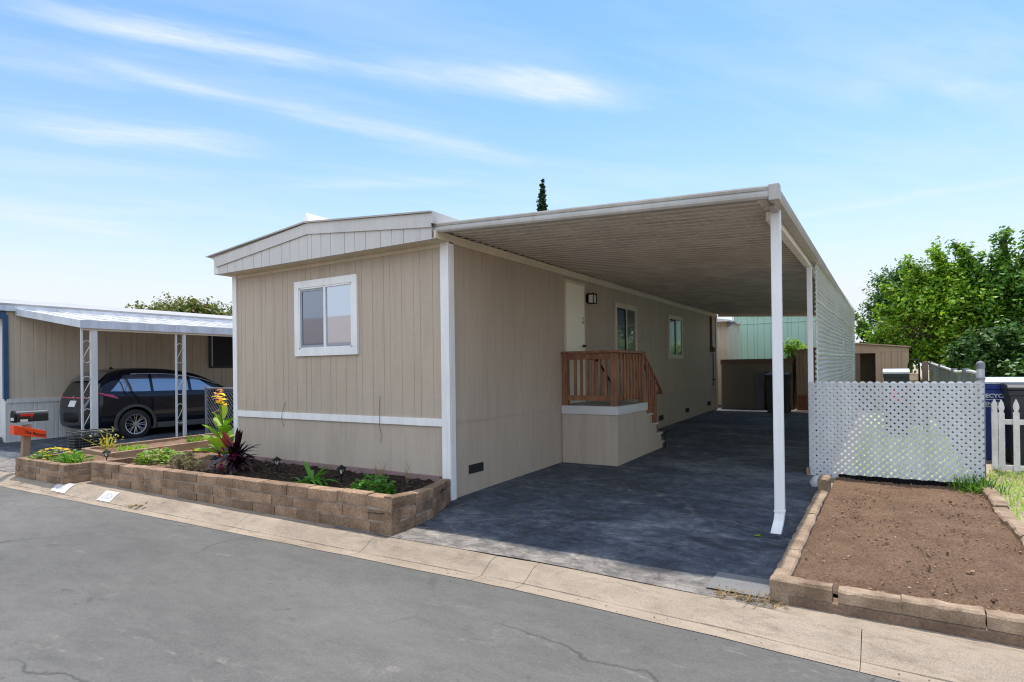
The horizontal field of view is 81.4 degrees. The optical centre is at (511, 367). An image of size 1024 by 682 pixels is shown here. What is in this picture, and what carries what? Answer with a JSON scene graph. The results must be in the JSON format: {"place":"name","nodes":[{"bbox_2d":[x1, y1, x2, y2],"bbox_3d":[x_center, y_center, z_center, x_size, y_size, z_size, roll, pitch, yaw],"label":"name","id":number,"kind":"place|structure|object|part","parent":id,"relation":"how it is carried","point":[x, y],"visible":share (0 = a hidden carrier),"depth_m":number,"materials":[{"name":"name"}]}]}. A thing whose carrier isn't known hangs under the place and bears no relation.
{"place":"outdoors","nodes":[
{"label":"outdoors","id":0,"kind":"place"},
{"bbox_2d":[0,423,233,471],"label":"neighbour driveway","id":1,"kind":"structure","parent":0,"point":[9,452],"depth_m":13.90,"materials":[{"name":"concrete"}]},
{"bbox_2d":[65,428,115,450],"bbox_3d":[-8.561,1.453,12.095,0.374,0.383,0.768,-1,0,32],"label":"wire basket","id":2,"kind":"object","parent":1,"relation":"on","point":[90,431],"visible":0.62,"depth_m":11.99,"materials":[{"name":"black metal"}]},
{"bbox_2d":[69,435,111,449],"bbox_3d":[-8.558,1.514,12.097,0.260,0.220,0.660,-1,0,32],"label":"plastic tray","id":3,"kind":"object","parent":2,"relation":"in","point":[86,441],"visible":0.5,"depth_m":11.91,"materials":[{"name":"black plastic"}]},
{"bbox_2d":[15,309,232,436],"bbox_3d":[-6.620,0.106,19.179,3.370,3.143,14.060,-1,0,32],"label":"neighbour carport","id":4,"kind":"object","parent":1,"relation":"on","point":[92,324],"visible":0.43,"depth_m":13.64,"materials":[{"name":"white metal"}]},
{"bbox_2d":[59,367,233,437],"bbox_3d":[-9.194,0.844,16.030,2.310,1.752,4.733,-1,0,32],"label":"parked car","id":5,"kind":"object","parent":1,"relation":"on","point":[135,402],"visible":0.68,"depth_m":14.54,"materials":[{"name":"black paint"}]},
{"bbox_3d":[-10.229,0.209,14.391,1.480,0.257,0.260,-1,0,32],"label":"rear window","id":6,"kind":"part","parent":5,"relation":"part of","materials":[{"name":"black glass"}]},
{"bbox_3d":[-9.229,0.366,14.370,0.139,0.415,0.900,-1,0,32],"label":"quarter window","id":7,"kind":"part","parent":5,"relation":"part of","materials":[{"name":"blue glass"}]},
{"bbox_3d":[-8.719,0.367,15.178,0.140,0.422,0.870,-1,0,32],"label":"rear door window","id":8,"kind":"part","parent":5,"relation":"part of","materials":[{"name":"blue glass"}]},
{"bbox_3d":[-8.231,0.408,15.929,0.118,0.364,0.760,-1,0,32],"label":"front door window","id":9,"kind":"part","parent":5,"relation":"part of","materials":[{"name":"blue glass"}]},
{"bbox_2d":[205,387,233,433],"bbox_3d":[-5.271,1.023,13.169,5.287,1.190,0.056,-1,0,32],"label":"chain link fence","id":10,"kind":"object","parent":1,"relation":"on","point":[206,405],"visible":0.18,"depth_m":14.40,"materials":[{"name":"metal"}]},
{"bbox_2d":[11,472,336,527],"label":"path","id":11,"kind":"structure","parent":0,"point":[89,483],"depth_m":7.51,"materials":[{"name":"concrete"}]},
{"bbox_2d":[10,409,48,456],"bbox_3d":[-7.997,1.208,9.871,0.190,1.021,0.469,-1,0,32],"label":"mailbox","id":12,"kind":"object","parent":11,"relation":"on","point":[28,416],"visible":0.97,"depth_m":9.79,"materials":[{"name":"black metal"}]},
{"bbox_2d":[10,411,16,422],"bbox_3d":[-8.121,0.795,9.692,0.180,0.194,0.030,-1,0,32],"label":"front door","id":13,"kind":"structure","parent":12,"relation":"in","point":[13,414],"depth_m":9.66,"materials":[{"name":"black metal"}]},
{"bbox_2d":[10,425,45,437],"bbox_3d":[-7.980,1.051,9.817,0.169,0.252,0.440,-1,0,32],"label":"newspaper tube","id":14,"kind":"object","parent":12,"relation":"attached to","point":[21,431],"visible":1,"depth_m":9.73,"materials":[{"name":"orange plastic"}]},
{"bbox_2d":[0,486,929,681],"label":"road","id":15,"kind":"structure","parent":0,"point":[96,593],"depth_m":3.95,"materials":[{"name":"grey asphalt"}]},
{"bbox_2d":[5,366,1011,670],"bbox_3d":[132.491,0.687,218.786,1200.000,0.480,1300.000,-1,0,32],"label":"ground","id":16,"kind":"structure","parent":0,"point":[671,588],"depth_m":5.05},
{"bbox_2d":[15,451,117,483],"bbox_3d":[-6.929,1.592,9.436,1.754,0.352,0.990,-1,0,32],"label":"flower bed","id":17,"kind":"object","parent":16,"relation":"on","point":[46,470],"visible":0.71,"depth_m":8.93,"materials":[{"name":"brick"}]},
{"bbox_2d":[26,446,94,463],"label":"yellow flowers","id":18,"kind":"object","parent":17,"relation":"on","point":[74,456],"visible":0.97,"depth_m":9.27,"materials":[{"name":"green plant"}]},
{"bbox_2d":[102,449,110,459],"bbox_3d":[-6.171,1.381,9.058,0.118,0.284,0.118,-1,0,15],"label":"garden lamp","id":19,"kind":"object","parent":17,"relation":"on","point":[106,452],"visible":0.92,"depth_m":9.04,"materials":[{"name":"black metal"}]},
{"bbox_2d":[0,299,232,442],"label":"neighbour home","id":20,"kind":"object","parent":16,"relation":"on","point":[40,369],"visible":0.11,"depth_m":15.04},
{"bbox_2d":[208,336,232,367],"bbox_3d":[-8.929,-0.550,18.698,0.050,1.110,1.230,-1,0,32],"label":"window","id":21,"kind":"structure","parent":20,"relation":"in","point":[220,348],"depth_m":18.49,"materials":[{"name":"glass"}]},
{"bbox_2d":[81,431,233,457],"bbox_3d":[-6.496,1.560,11.717,1.259,0.275,3.543,-1,0,25],"label":"timber bed","id":22,"kind":"object","parent":16,"relation":"on","point":[178,444],"visible":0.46,"depth_m":11.15,"materials":[{"name":"wood"}]},
{"bbox_2d":[80,427,123,450],"bbox_3d":[-7.254,1.262,10.513,0.675,0.440,0.468,-1,0,-30],"label":"yellow shrub","id":23,"kind":"object","parent":22,"relation":"on","point":[107,444],"visible":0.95,"depth_m":10.55,"materials":[{"name":"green plant"}]},
{"bbox_2d":[117,442,148,450],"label":"grass tuft","id":24,"kind":"object","parent":22,"relation":"on","point":[130,447],"visible":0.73,"depth_m":10.56,"materials":[{"name":"green plant"}]},
{"bbox_2d":[186,434,206,441],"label":"grass tuft","id":25,"kind":"object","parent":22,"relation":"on","point":[197,438],"visible":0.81,"depth_m":11.82,"materials":[{"name":"green plant"}]},
{"bbox_2d":[125,292,231,315],"bbox_3d":[-15.916,-1.114,31.032,4.426,5.407,8.606,-1,0,32],"label":"broadleaf tree","id":26,"kind":"object","parent":16,"relation":"on","point":[198,307],"visible":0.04,"depth_m":29.98,"materials":[{"name":"green plant"}]},
{"bbox_2d":[91,447,450,537],"bbox_3d":[-2.867,1.496,8.575,5.946,0.436,3.218,-1,0,32],"label":"brick planter","id":27,"kind":"object","parent":16,"relation":"on","point":[416,500],"visible":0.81,"depth_m":6.94,"materials":[{"name":"brick"}]},
{"bbox_2d":[133,446,193,464],"bbox_3d":[-5.298,1.345,9.107,0.947,0.255,0.629,-1,0,6],"label":"plant","id":28,"kind":"object","parent":27,"relation":"on","point":[165,457],"visible":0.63,"depth_m":9.02,"materials":[{"name":"green plant"}]},
{"bbox_2d":[167,451,203,469],"bbox_3d":[-4.723,1.331,8.574,0.668,0.262,0.378,-1,0,43],"label":"succulent","id":29,"kind":"object","parent":27,"relation":"on","point":[177,462],"visible":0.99,"depth_m":8.52,"materials":[{"name":"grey plant"}]},
{"bbox_2d":[191,389,234,455],"bbox_3d":[-4.654,0.901,9.548,0.882,1.135,0.806,-1,0,32],"label":"canna lily","id":30,"kind":"object","parent":27,"relation":"on","point":[221,426],"visible":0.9,"depth_m":9.48,"materials":[{"name":"green plant"}]},
{"bbox_2d":[210,456,218,471],"bbox_3d":[-4.090,1.351,8.197,0.118,0.284,0.118,-1,0,-2],"label":"garden lamp","id":31,"kind":"object","parent":27,"relation":"on","point":[214,458],"visible":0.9,"depth_m":8.18,"materials":[{"name":"black metal"}]},
{"bbox_2d":[209,428,261,474],"bbox_3d":[-3.749,1.192,8.164,0.674,0.766,0.896,-1,0,-14],"label":"cordyline","id":32,"kind":"object","parent":27,"relation":"on","point":[235,456],"visible":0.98,"depth_m":8.09,"materials":[{"name":"purple plant"}]},
{"bbox_2d":[272,456,281,472],"bbox_3d":[-3.179,1.339,8.049,0.118,0.284,0.118,-1,0,-35],"label":"garden lamp","id":33,"kind":"object","parent":27,"relation":"on","point":[276,460],"visible":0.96,"depth_m":8.04,"materials":[{"name":"black metal"}]},
{"bbox_2d":[290,460,340,485],"bbox_3d":[-2.414,1.412,7.183,0.729,0.550,0.761,-1,0,-42],"label":"leafy plant","id":34,"kind":"object","parent":27,"relation":"on","point":[311,479],"visible":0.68,"depth_m":7.13,"materials":[{"name":"green plant"}]},
{"bbox_2d":[337,465,345,481],"bbox_3d":[-2.079,1.323,7.262,0.118,0.284,0.118,-1,0,-13],"label":"garden lamp","id":35,"kind":"object","parent":27,"relation":"on","point":[341,468],"visible":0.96,"depth_m":7.24,"materials":[{"name":"black metal"}]},
{"bbox_2d":[350,474,396,494],"bbox_3d":[-1.493,1.277,6.455,0.540,0.263,0.523,-1,0,32],"label":"geranium","id":36,"kind":"object","parent":27,"relation":"on","point":[376,481],"visible":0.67,"depth_m":6.44,"materials":[{"name":"green plant"}]},
{"bbox_2d":[372,462,410,484],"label":"dry stems","id":37,"kind":"object","parent":27,"relation":"on","point":[381,474],"visible":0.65,"depth_m":7.22,"materials":[{"name":"plant"}]},
{"bbox_2d":[205,210,717,500],"bbox_3d":[0.887,-0.299,13.890,4.700,3.985,13.810,-1,0,32],"label":"mobile home","id":38,"kind":"object","parent":16,"relation":"on","point":[394,342],"visible":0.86,"depth_m":8.26,"materials":[{"name":"paint"}]},
{"bbox_2d":[294,274,358,356],"bbox_3d":[-2.601,-0.710,8.284,1.280,1.075,0.037,-1,0,32],"label":"window","id":39,"kind":"structure","parent":38,"relation":"in","point":[326,310],"depth_m":8.26,"materials":[{"name":"glass"}]},
{"bbox_2d":[566,282,585,402],"bbox_3d":[1.101,-0.412,10.010,0.092,1.995,0.670,-1,0,32],"label":"door","id":40,"kind":"structure","parent":38,"relation":"in","point":[575,321],"depth_m":10.01,"materials":[{"name":"paint"}]},
{"bbox_2d":[614,302,637,350],"bbox_3d":[2.305,-0.749,11.998,0.032,1.055,1.180,-1,0,32],"label":"window","id":41,"kind":"structure","parent":38,"relation":"in","point":[625,316],"depth_m":11.95,"materials":[{"name":"glass"}]},
{"bbox_2d":[668,314,682,358],"bbox_3d":[4.074,-0.760,14.807,0.032,1.055,1.180,-1,0,32],"label":"window","id":42,"kind":"structure","parent":38,"relation":"in","point":[675,323],"depth_m":14.78,"materials":[{"name":"glass"}]},
{"bbox_2d":[0,471,1023,681],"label":"kerb","id":43,"kind":"structure","parent":16,"relation":"on","point":[891,656],"depth_m":4.25,"materials":[{"name":"concrete"}]},
{"bbox_2d":[51,483,74,492],"bbox_3d":[-6.504,1.729,8.615,0.540,0.082,0.201,-1,0,32],"label":"kerb number","id":44,"kind":"object","parent":43,"relation":"on","point":[62,488],"visible":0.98,"depth_m":8.59,"materials":[{"name":"white paint"}]},
{"bbox_2d":[97,491,118,501],"bbox_3d":[-5.404,1.717,7.961,0.420,0.082,0.188,-1,0,32],"label":"kerb number","id":45,"kind":"object","parent":43,"relation":"on","point":[107,496],"visible":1,"depth_m":7.95,"materials":[{"name":"white paint"}]},
{"bbox_2d":[536,179,547,211],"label":"cypress tree","id":46,"kind":"object","parent":16,"relation":"on","point":[542,205],"visible":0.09,"depth_m":40.74,"materials":[{"name":"green plant"}]},
{"bbox_2d":[717,318,742,404],"bbox_3d":[6.923,-0.255,20.614,2.050,3.200,2.200,-1,0,32],"label":"utility room","id":47,"kind":"object","parent":16,"relation":"on","point":[728,339],"visible":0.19,"depth_m":19.70,"materials":[{"name":"beige paint"}]},
{"bbox_2d":[773,549,800,575],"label":"edging block","id":48,"kind":"structure","parent":16,"relation":"on","point":[787,564],"depth_m":4.37,"materials":[{"name":"concrete"}]},
{"bbox_2d":[786,529,809,553],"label":"edging block","id":49,"kind":"structure","parent":16,"relation":"on","point":[799,539],"depth_m":4.90,"materials":[{"name":"concrete"}]},
{"bbox_2d":[769,574,832,604],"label":"edging block","id":50,"kind":"structure","parent":16,"relation":"on","point":[783,587],"depth_m":3.94,"materials":[{"name":"concrete"}]},
{"bbox_2d":[796,514,815,534],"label":"edging block","id":51,"kind":"structure","parent":16,"relation":"on","point":[807,521],"depth_m":5.48,"materials":[{"name":"concrete"}]},
{"bbox_2d":[805,500,821,519],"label":"edging block","id":52,"kind":"structure","parent":16,"relation":"on","point":[814,507],"depth_m":6.03,"materials":[{"name":"concrete"}]},
{"bbox_2d":[809,475,818,486],"bbox_3d":[3.824,1.437,7.439,0.193,0.190,0.173,-1,0,32],"label":"plastic bag","id":53,"kind":"object","parent":16,"relation":"on","point":[813,482],"visible":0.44,"depth_m":7.41,"materials":[{"name":"white plastic"}]},
{"bbox_2d":[811,490,827,506],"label":"edging block","id":54,"kind":"structure","parent":16,"relation":"on","point":[821,495],"depth_m":6.60,"materials":[{"name":"concrete"}]},
{"bbox_2d":[817,474,830,492],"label":"edging block","id":55,"kind":"structure","parent":16,"relation":"on","point":[824,482],"depth_m":6.94,"materials":[{"name":"concrete"}]},
{"bbox_2d":[821,405,867,473],"bbox_3d":[7.723,1.288,13.410,0.320,0.266,12.550,-1,0,32],"label":"concrete strip","id":56,"kind":"object","parent":16,"relation":"on","point":[863,409],"visible":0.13,"depth_m":10.61,"materials":[{"name":"beige concrete"}]},
{"bbox_2d":[794,343,910,410],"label":"tan shed","id":57,"kind":"structure","parent":16,"relation":"on","point":[872,361],"depth_m":16.66,"materials":[{"name":"wood"}]},
{"bbox_2d":[855,353,860,409],"bbox_3d":[9.587,0.392,16.730,0.360,1.630,0.020,-1,0,32],"label":"sliding door","id":58,"kind":"structure","parent":57,"relation":"in","point":[857,355],"depth_m":16.66,"materials":[{"name":"brown wood"}]},
{"bbox_2d":[854,309,912,344],"bbox_3d":[11.895,-0.396,19.166,1.221,3.157,1.629,-1,0,-28],"label":"sapling","id":59,"kind":"object","parent":16,"relation":"on","point":[860,326],"visible":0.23,"depth_m":19.38,"materials":[{"name":"green plant"}]},
{"bbox_2d":[855,256,933,372],"bbox_3d":[13.279,-1.297,20.182,2.213,4.944,3.108,-1,0,-28],"label":"broadleaf tree","id":60,"kind":"object","parent":16,"relation":"on","point":[890,278],"visible":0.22,"depth_m":20.34,"materials":[{"name":"green plant"}]},
{"bbox_2d":[767,602,1023,659],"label":"verge strip","id":61,"kind":"object","parent":16,"relation":"on","point":[954,640],"visible":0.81,"depth_m":3.52,"materials":[{"name":"concrete"}]},
{"bbox_2d":[808,381,984,485],"bbox_3d":[4.856,0.829,7.629,1.890,1.311,0.014,-1,0,32],"label":"lattice fence","id":62,"kind":"object","parent":16,"relation":"on","point":[878,384],"visible":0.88,"depth_m":7.58,"materials":[{"name":"white plastic"}]},
{"bbox_2d":[789,596,1023,647],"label":"footing course","id":63,"kind":"object","parent":16,"relation":"on","point":[983,634],"visible":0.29,"depth_m":3.58,"materials":[{"name":"concrete"}]},
{"bbox_2d":[838,586,900,613],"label":"edging block","id":64,"kind":"structure","parent":63,"relation":"on","point":[869,599],"depth_m":3.72,"materials":[{"name":"concrete"}]},
{"bbox_2d":[901,594,985,627],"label":"edging block","id":65,"kind":"structure","parent":63,"relation":"on","point":[948,612],"depth_m":3.52,"materials":[{"name":"concrete"}]},
{"bbox_2d":[985,609,1023,635],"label":"edging block","id":66,"kind":"structure","parent":63,"relation":"on","point":[1004,621],"depth_m":3.37,"materials":[{"name":"concrete"}]},
{"bbox_2d":[860,235,1019,372],"bbox_3d":[12.304,-1.335,17.346,3.777,5.024,2.891,-1,0,32],"label":"broadleaf tree","id":67,"kind":"object","parent":16,"relation":"on","point":[939,292],"visible":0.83,"depth_m":16.99,"materials":[{"name":"green plant"}]},
{"bbox_2d":[928,361,975,472],"bbox_3d":[8.395,0.621,11.524,0.089,1.551,10.139,-1,0,32],"label":"board fence","id":68,"kind":"object","parent":16,"relation":"on","point":[941,372],"visible":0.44,"depth_m":9.91,"materials":[{"name":"wood"}]},
{"bbox_2d":[921,318,1023,394],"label":"tall shrub","id":69,"kind":"object","parent":16,"relation":"on","point":[1001,354],"visible":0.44,"depth_m":13.94,"materials":[{"name":"green plant"}]},
{"bbox_2d":[976,361,985,481],"bbox_3d":[5.672,0.711,7.190,0.094,1.594,0.094,-1,0,32],"label":"fence post","id":70,"kind":"object","parent":16,"relation":"on","point":[980,371],"visible":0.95,"depth_m":7.16,"materials":[{"name":"metal"}]},
{"bbox_2d":[944,225,1023,342],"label":"broadleaf tree","id":71,"kind":"object","parent":16,"relation":"on","point":[1002,276],"visible":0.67,"depth_m":16.14,"materials":[{"name":"green plant"}]},
{"bbox_2d":[981,486,1000,499],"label":"edging block","id":72,"kind":"structure","parent":16,"relation":"on","point":[986,491],"depth_m":6.64,"materials":[{"name":"concrete"}]},
{"bbox_2d":[988,494,1008,508],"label":"edging block","id":73,"kind":"structure","parent":16,"relation":"on","point":[996,501],"depth_m":6.10,"materials":[{"name":"concrete"}]},
{"bbox_2d":[992,507,1017,525],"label":"edging block","id":74,"kind":"structure","parent":16,"relation":"on","point":[1005,514],"depth_m":5.60,"materials":[{"name":"concrete"}]},
{"bbox_2d":[986,465,1023,521],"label":"side yard","id":75,"kind":"structure","parent":16,"relation":"on","point":[1021,515],"depth_m":6.76,"materials":[{"name":"plant"}]},
{"bbox_2d":[986,460,1023,476],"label":"bin pad","id":76,"kind":"object","parent":16,"relation":"on","point":[988,464],"depth_m":8.08,"materials":[{"name":"concrete"}]},
{"bbox_2d":[985,377,1023,460],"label":"recycling bin","id":77,"kind":"object","parent":76,"relation":"on","point":[992,389],"visible":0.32,"depth_m":8.78,"materials":[{"name":"blue plastic"}]},
{"bbox_2d":[991,399,1023,472],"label":"picket fence","id":78,"kind":"object","parent":76,"relation":"on","point":[999,421],"visible":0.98,"depth_m":7.95,"materials":[{"name":"paint"}]},
{"bbox_2d":[1000,383,1023,465],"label":"rubbish bin","id":79,"kind":"object","parent":76,"relation":"on","point":[1011,392],"visible":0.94,"depth_m":8.21,"materials":[{"name":"black plastic"}]},
{"bbox_2d":[1007,520,1023,540],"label":"edging block","id":80,"kind":"structure","parent":16,"relation":"on","point":[1015,528],"depth_m":5.14,"materials":[{"name":"concrete"}]},
{"bbox_2d":[1020,536,1023,549],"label":"edging block","id":81,"kind":"structure","parent":16,"relation":"on","point":[1022,541],"depth_m":4.79,"materials":[{"name":"concrete"}]},
{"bbox_2d":[0,0,1023,365],"label":"sky","id":82,"kind":"structure","parent":0,"point":[142,141],"materials":[{"name":"blue"}]},
{"bbox_2d":[335,405,841,608],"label":"driveway","id":83,"kind":"structure","parent":0,"point":[689,507],"depth_m":6.45,"materials":[{"name":"concrete"}]},
{"bbox_2d":[561,350,667,465],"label":"porch steps","id":84,"kind":"structure","parent":83,"relation":"on","point":[611,430],"depth_m":9.47,"materials":[{"name":"paint"}]},
{"bbox_2d":[432,183,849,533],"bbox_3d":[4.205,-0.129,11.830,4.005,3.243,13.716,-1,0,32],"label":"carport","id":85,"kind":"object","parent":83,"relation":"on","point":[748,252],"visible":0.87,"depth_m":7.22,"materials":[{"name":"metal"}]},
{"bbox_2d":[814,263,855,468],"bbox_3d":[6.837,-0.102,12.314,0.044,3.008,9.941,-1,0,33],"label":"corrugated screen","id":86,"kind":"object","parent":85,"relation":"attached to","point":[835,360],"visible":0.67,"depth_m":10.38,"materials":[{"name":"metal"}]},
{"bbox_2d":[706,571,769,597],"bbox_3d":[1.659,1.563,4.307,0.410,0.001,0.380,-1,0,32],"label":"concrete patch","id":87,"kind":"object","parent":83,"relation":"on","point":[747,584],"visible":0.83,"depth_m":4.30,"materials":[{"name":"grey concrete"}]},
{"bbox_2d":[710,583,790,609],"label":"dry weeds","id":88,"kind":"object","parent":83,"relation":"on","point":[742,596],"visible":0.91,"depth_m":4.05,"materials":[{"name":"plant"}]},
{"bbox_2d":[720,358,796,408],"bbox_3d":[7.636,0.484,18.407,2.050,1.512,1.020,-1,0,32],"label":"storage box","id":89,"kind":"object","parent":83,"relation":"on","point":[738,382],"visible":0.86,"depth_m":18.17,"materials":[{"name":"brown wood"}]},
{"bbox_2d":[755,372,764,409],"bbox_3d":[7.392,0.686,17.761,0.260,1.116,0.081,-1,0,32],"label":"leaning board","id":90,"kind":"object","parent":83,"relation":"on","point":[759,390],"visible":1,"depth_m":17.75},
{"bbox_2d":[764,373,791,412],"bbox_3d":[7.584,0.698,16.939,0.636,1.108,0.683,-1,0,32],"label":"rubbish bin","id":91,"kind":"object","parent":83,"relation":"on","point":[769,387],"visible":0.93,"depth_m":16.76,"materials":[{"name":"black plastic"}]},
{"bbox_2d":[794,381,796,407],"bbox_3d":[8.507,0.855,17.895,0.080,0.920,0.080,-1,0,32],"label":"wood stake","id":92,"kind":"object","parent":83,"relation":"on","point":[795,396],"visible":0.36,"depth_m":17.85,"materials":[{"name":"brown wood"}]},
{"bbox_2d":[783,337,813,357],"bbox_3d":[9.213,0.101,19.148,1.261,2.237,1.106,-1,0,32],"label":"tall shrub","id":93,"kind":"object","parent":83,"relation":"on","point":[791,347],"visible":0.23,"depth_m":19.04,"materials":[{"name":"green plant"}]},
{"bbox_2d":[732,316,815,358],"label":"green house","id":94,"kind":"structure","parent":0,"point":[755,337],"depth_m":21.40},
{"bbox_2d":[798,407,807,409],"bbox_3d":[8.396,1.175,17.175,0.230,0.078,0.180,-1,0,32],"label":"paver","id":95,"kind":"object","parent":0,"point":[802,408],"visible":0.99,"depth_m":17.11,"materials":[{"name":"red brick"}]},
{"bbox_2d":[798,404,807,406],"bbox_3d":[8.395,1.090,17.176,0.230,0.078,0.180,-1,0,32],"label":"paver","id":96,"kind":"object","parent":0,"point":[802,405],"visible":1,"depth_m":17.11,"materials":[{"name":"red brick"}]},
{"bbox_2d":[798,401,807,403],"bbox_3d":[8.393,1.005,17.176,0.230,0.078,0.180,-1,0,32],"label":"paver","id":97,"kind":"object","parent":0,"point":[802,402],"visible":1,"depth_m":17.11,"materials":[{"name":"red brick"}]},
{"bbox_2d":[846,413,970,481],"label":"lawn","id":98,"kind":"structure","parent":0,"point":[899,454],"depth_m":9.11,"materials":[{"name":"green plant"}]},
{"bbox_2d":[883,369,909,434],"bbox_3d":[7.620,0.669,11.797,0.445,1.308,0.602,-1,0,32],"label":"rubbish bin","id":99,"kind":"object","parent":98,"relation":"on","point":[895,375],"visible":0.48,"depth_m":11.59,"materials":[{"name":"black plastic"}]},
{"bbox_2d":[907,359,919,430],"bbox_3d":[8.100,0.570,11.980,0.260,1.493,0.196,-1,0,32],"label":"hand truck","id":100,"kind":"object","parent":98,"relation":"on","point":[918,374],"visible":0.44,"depth_m":12.01,"materials":[{"name":"black metal"}]},
{"bbox_2d":[922,362,928,430],"bbox_3d":[8.446,0.586,12.155,0.100,1.426,0.100,-1,0,32],"label":"wooden post","id":101,"kind":"object","parent":98,"relation":"on","point":[924,371],"visible":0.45,"depth_m":12.11,"materials":[{"name":"brown wood"}]},
{"bbox_2d":[794,477,1023,614],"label":"bare soil","id":102,"kind":"structure","parent":0,"point":[858,569],"depth_m":4.75,"materials":[{"name":"brown soil"}]},
{"bbox_2d":[839,474,975,486],"bbox_3d":[4.935,1.439,7.463,1.466,0.099,0.035,-1,0,32],"label":"plastic edging","id":103,"kind":"object","parent":102,"relation":"on","point":[899,480],"visible":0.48,"depth_m":7.49,"materials":[{"name":"black plastic"}]},
{"bbox_2d":[945,472,1013,494],"bbox_3d":[5.429,1.336,6.977,0.684,0.249,0.702,-1,0,32],"label":"weed clump","id":104,"kind":"object","parent":102,"relation":"on","point":[970,487],"visible":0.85,"depth_m":6.94,"materials":[{"name":"green plant"}]},
{"bbox_2d":[910,396,922,423],"bbox_3d":[9.124,0.951,13.561,0.440,0.678,0.440,-1,0,32],"label":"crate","id":105,"kind":"object","parent":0,"point":[917,410],"depth_m":13.35,"materials":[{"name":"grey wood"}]},
{"bbox_2d":[909,373,921,394],"bbox_3d":[9.117,0.360,13.563,0.440,0.500,0.440,-1,0,32],"label":"rubbish sack","id":106,"kind":"object","parent":105,"relation":"on","point":[913,377],"visible":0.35,"depth_m":13.41,"materials":[{"name":"plastic"}]}
]}

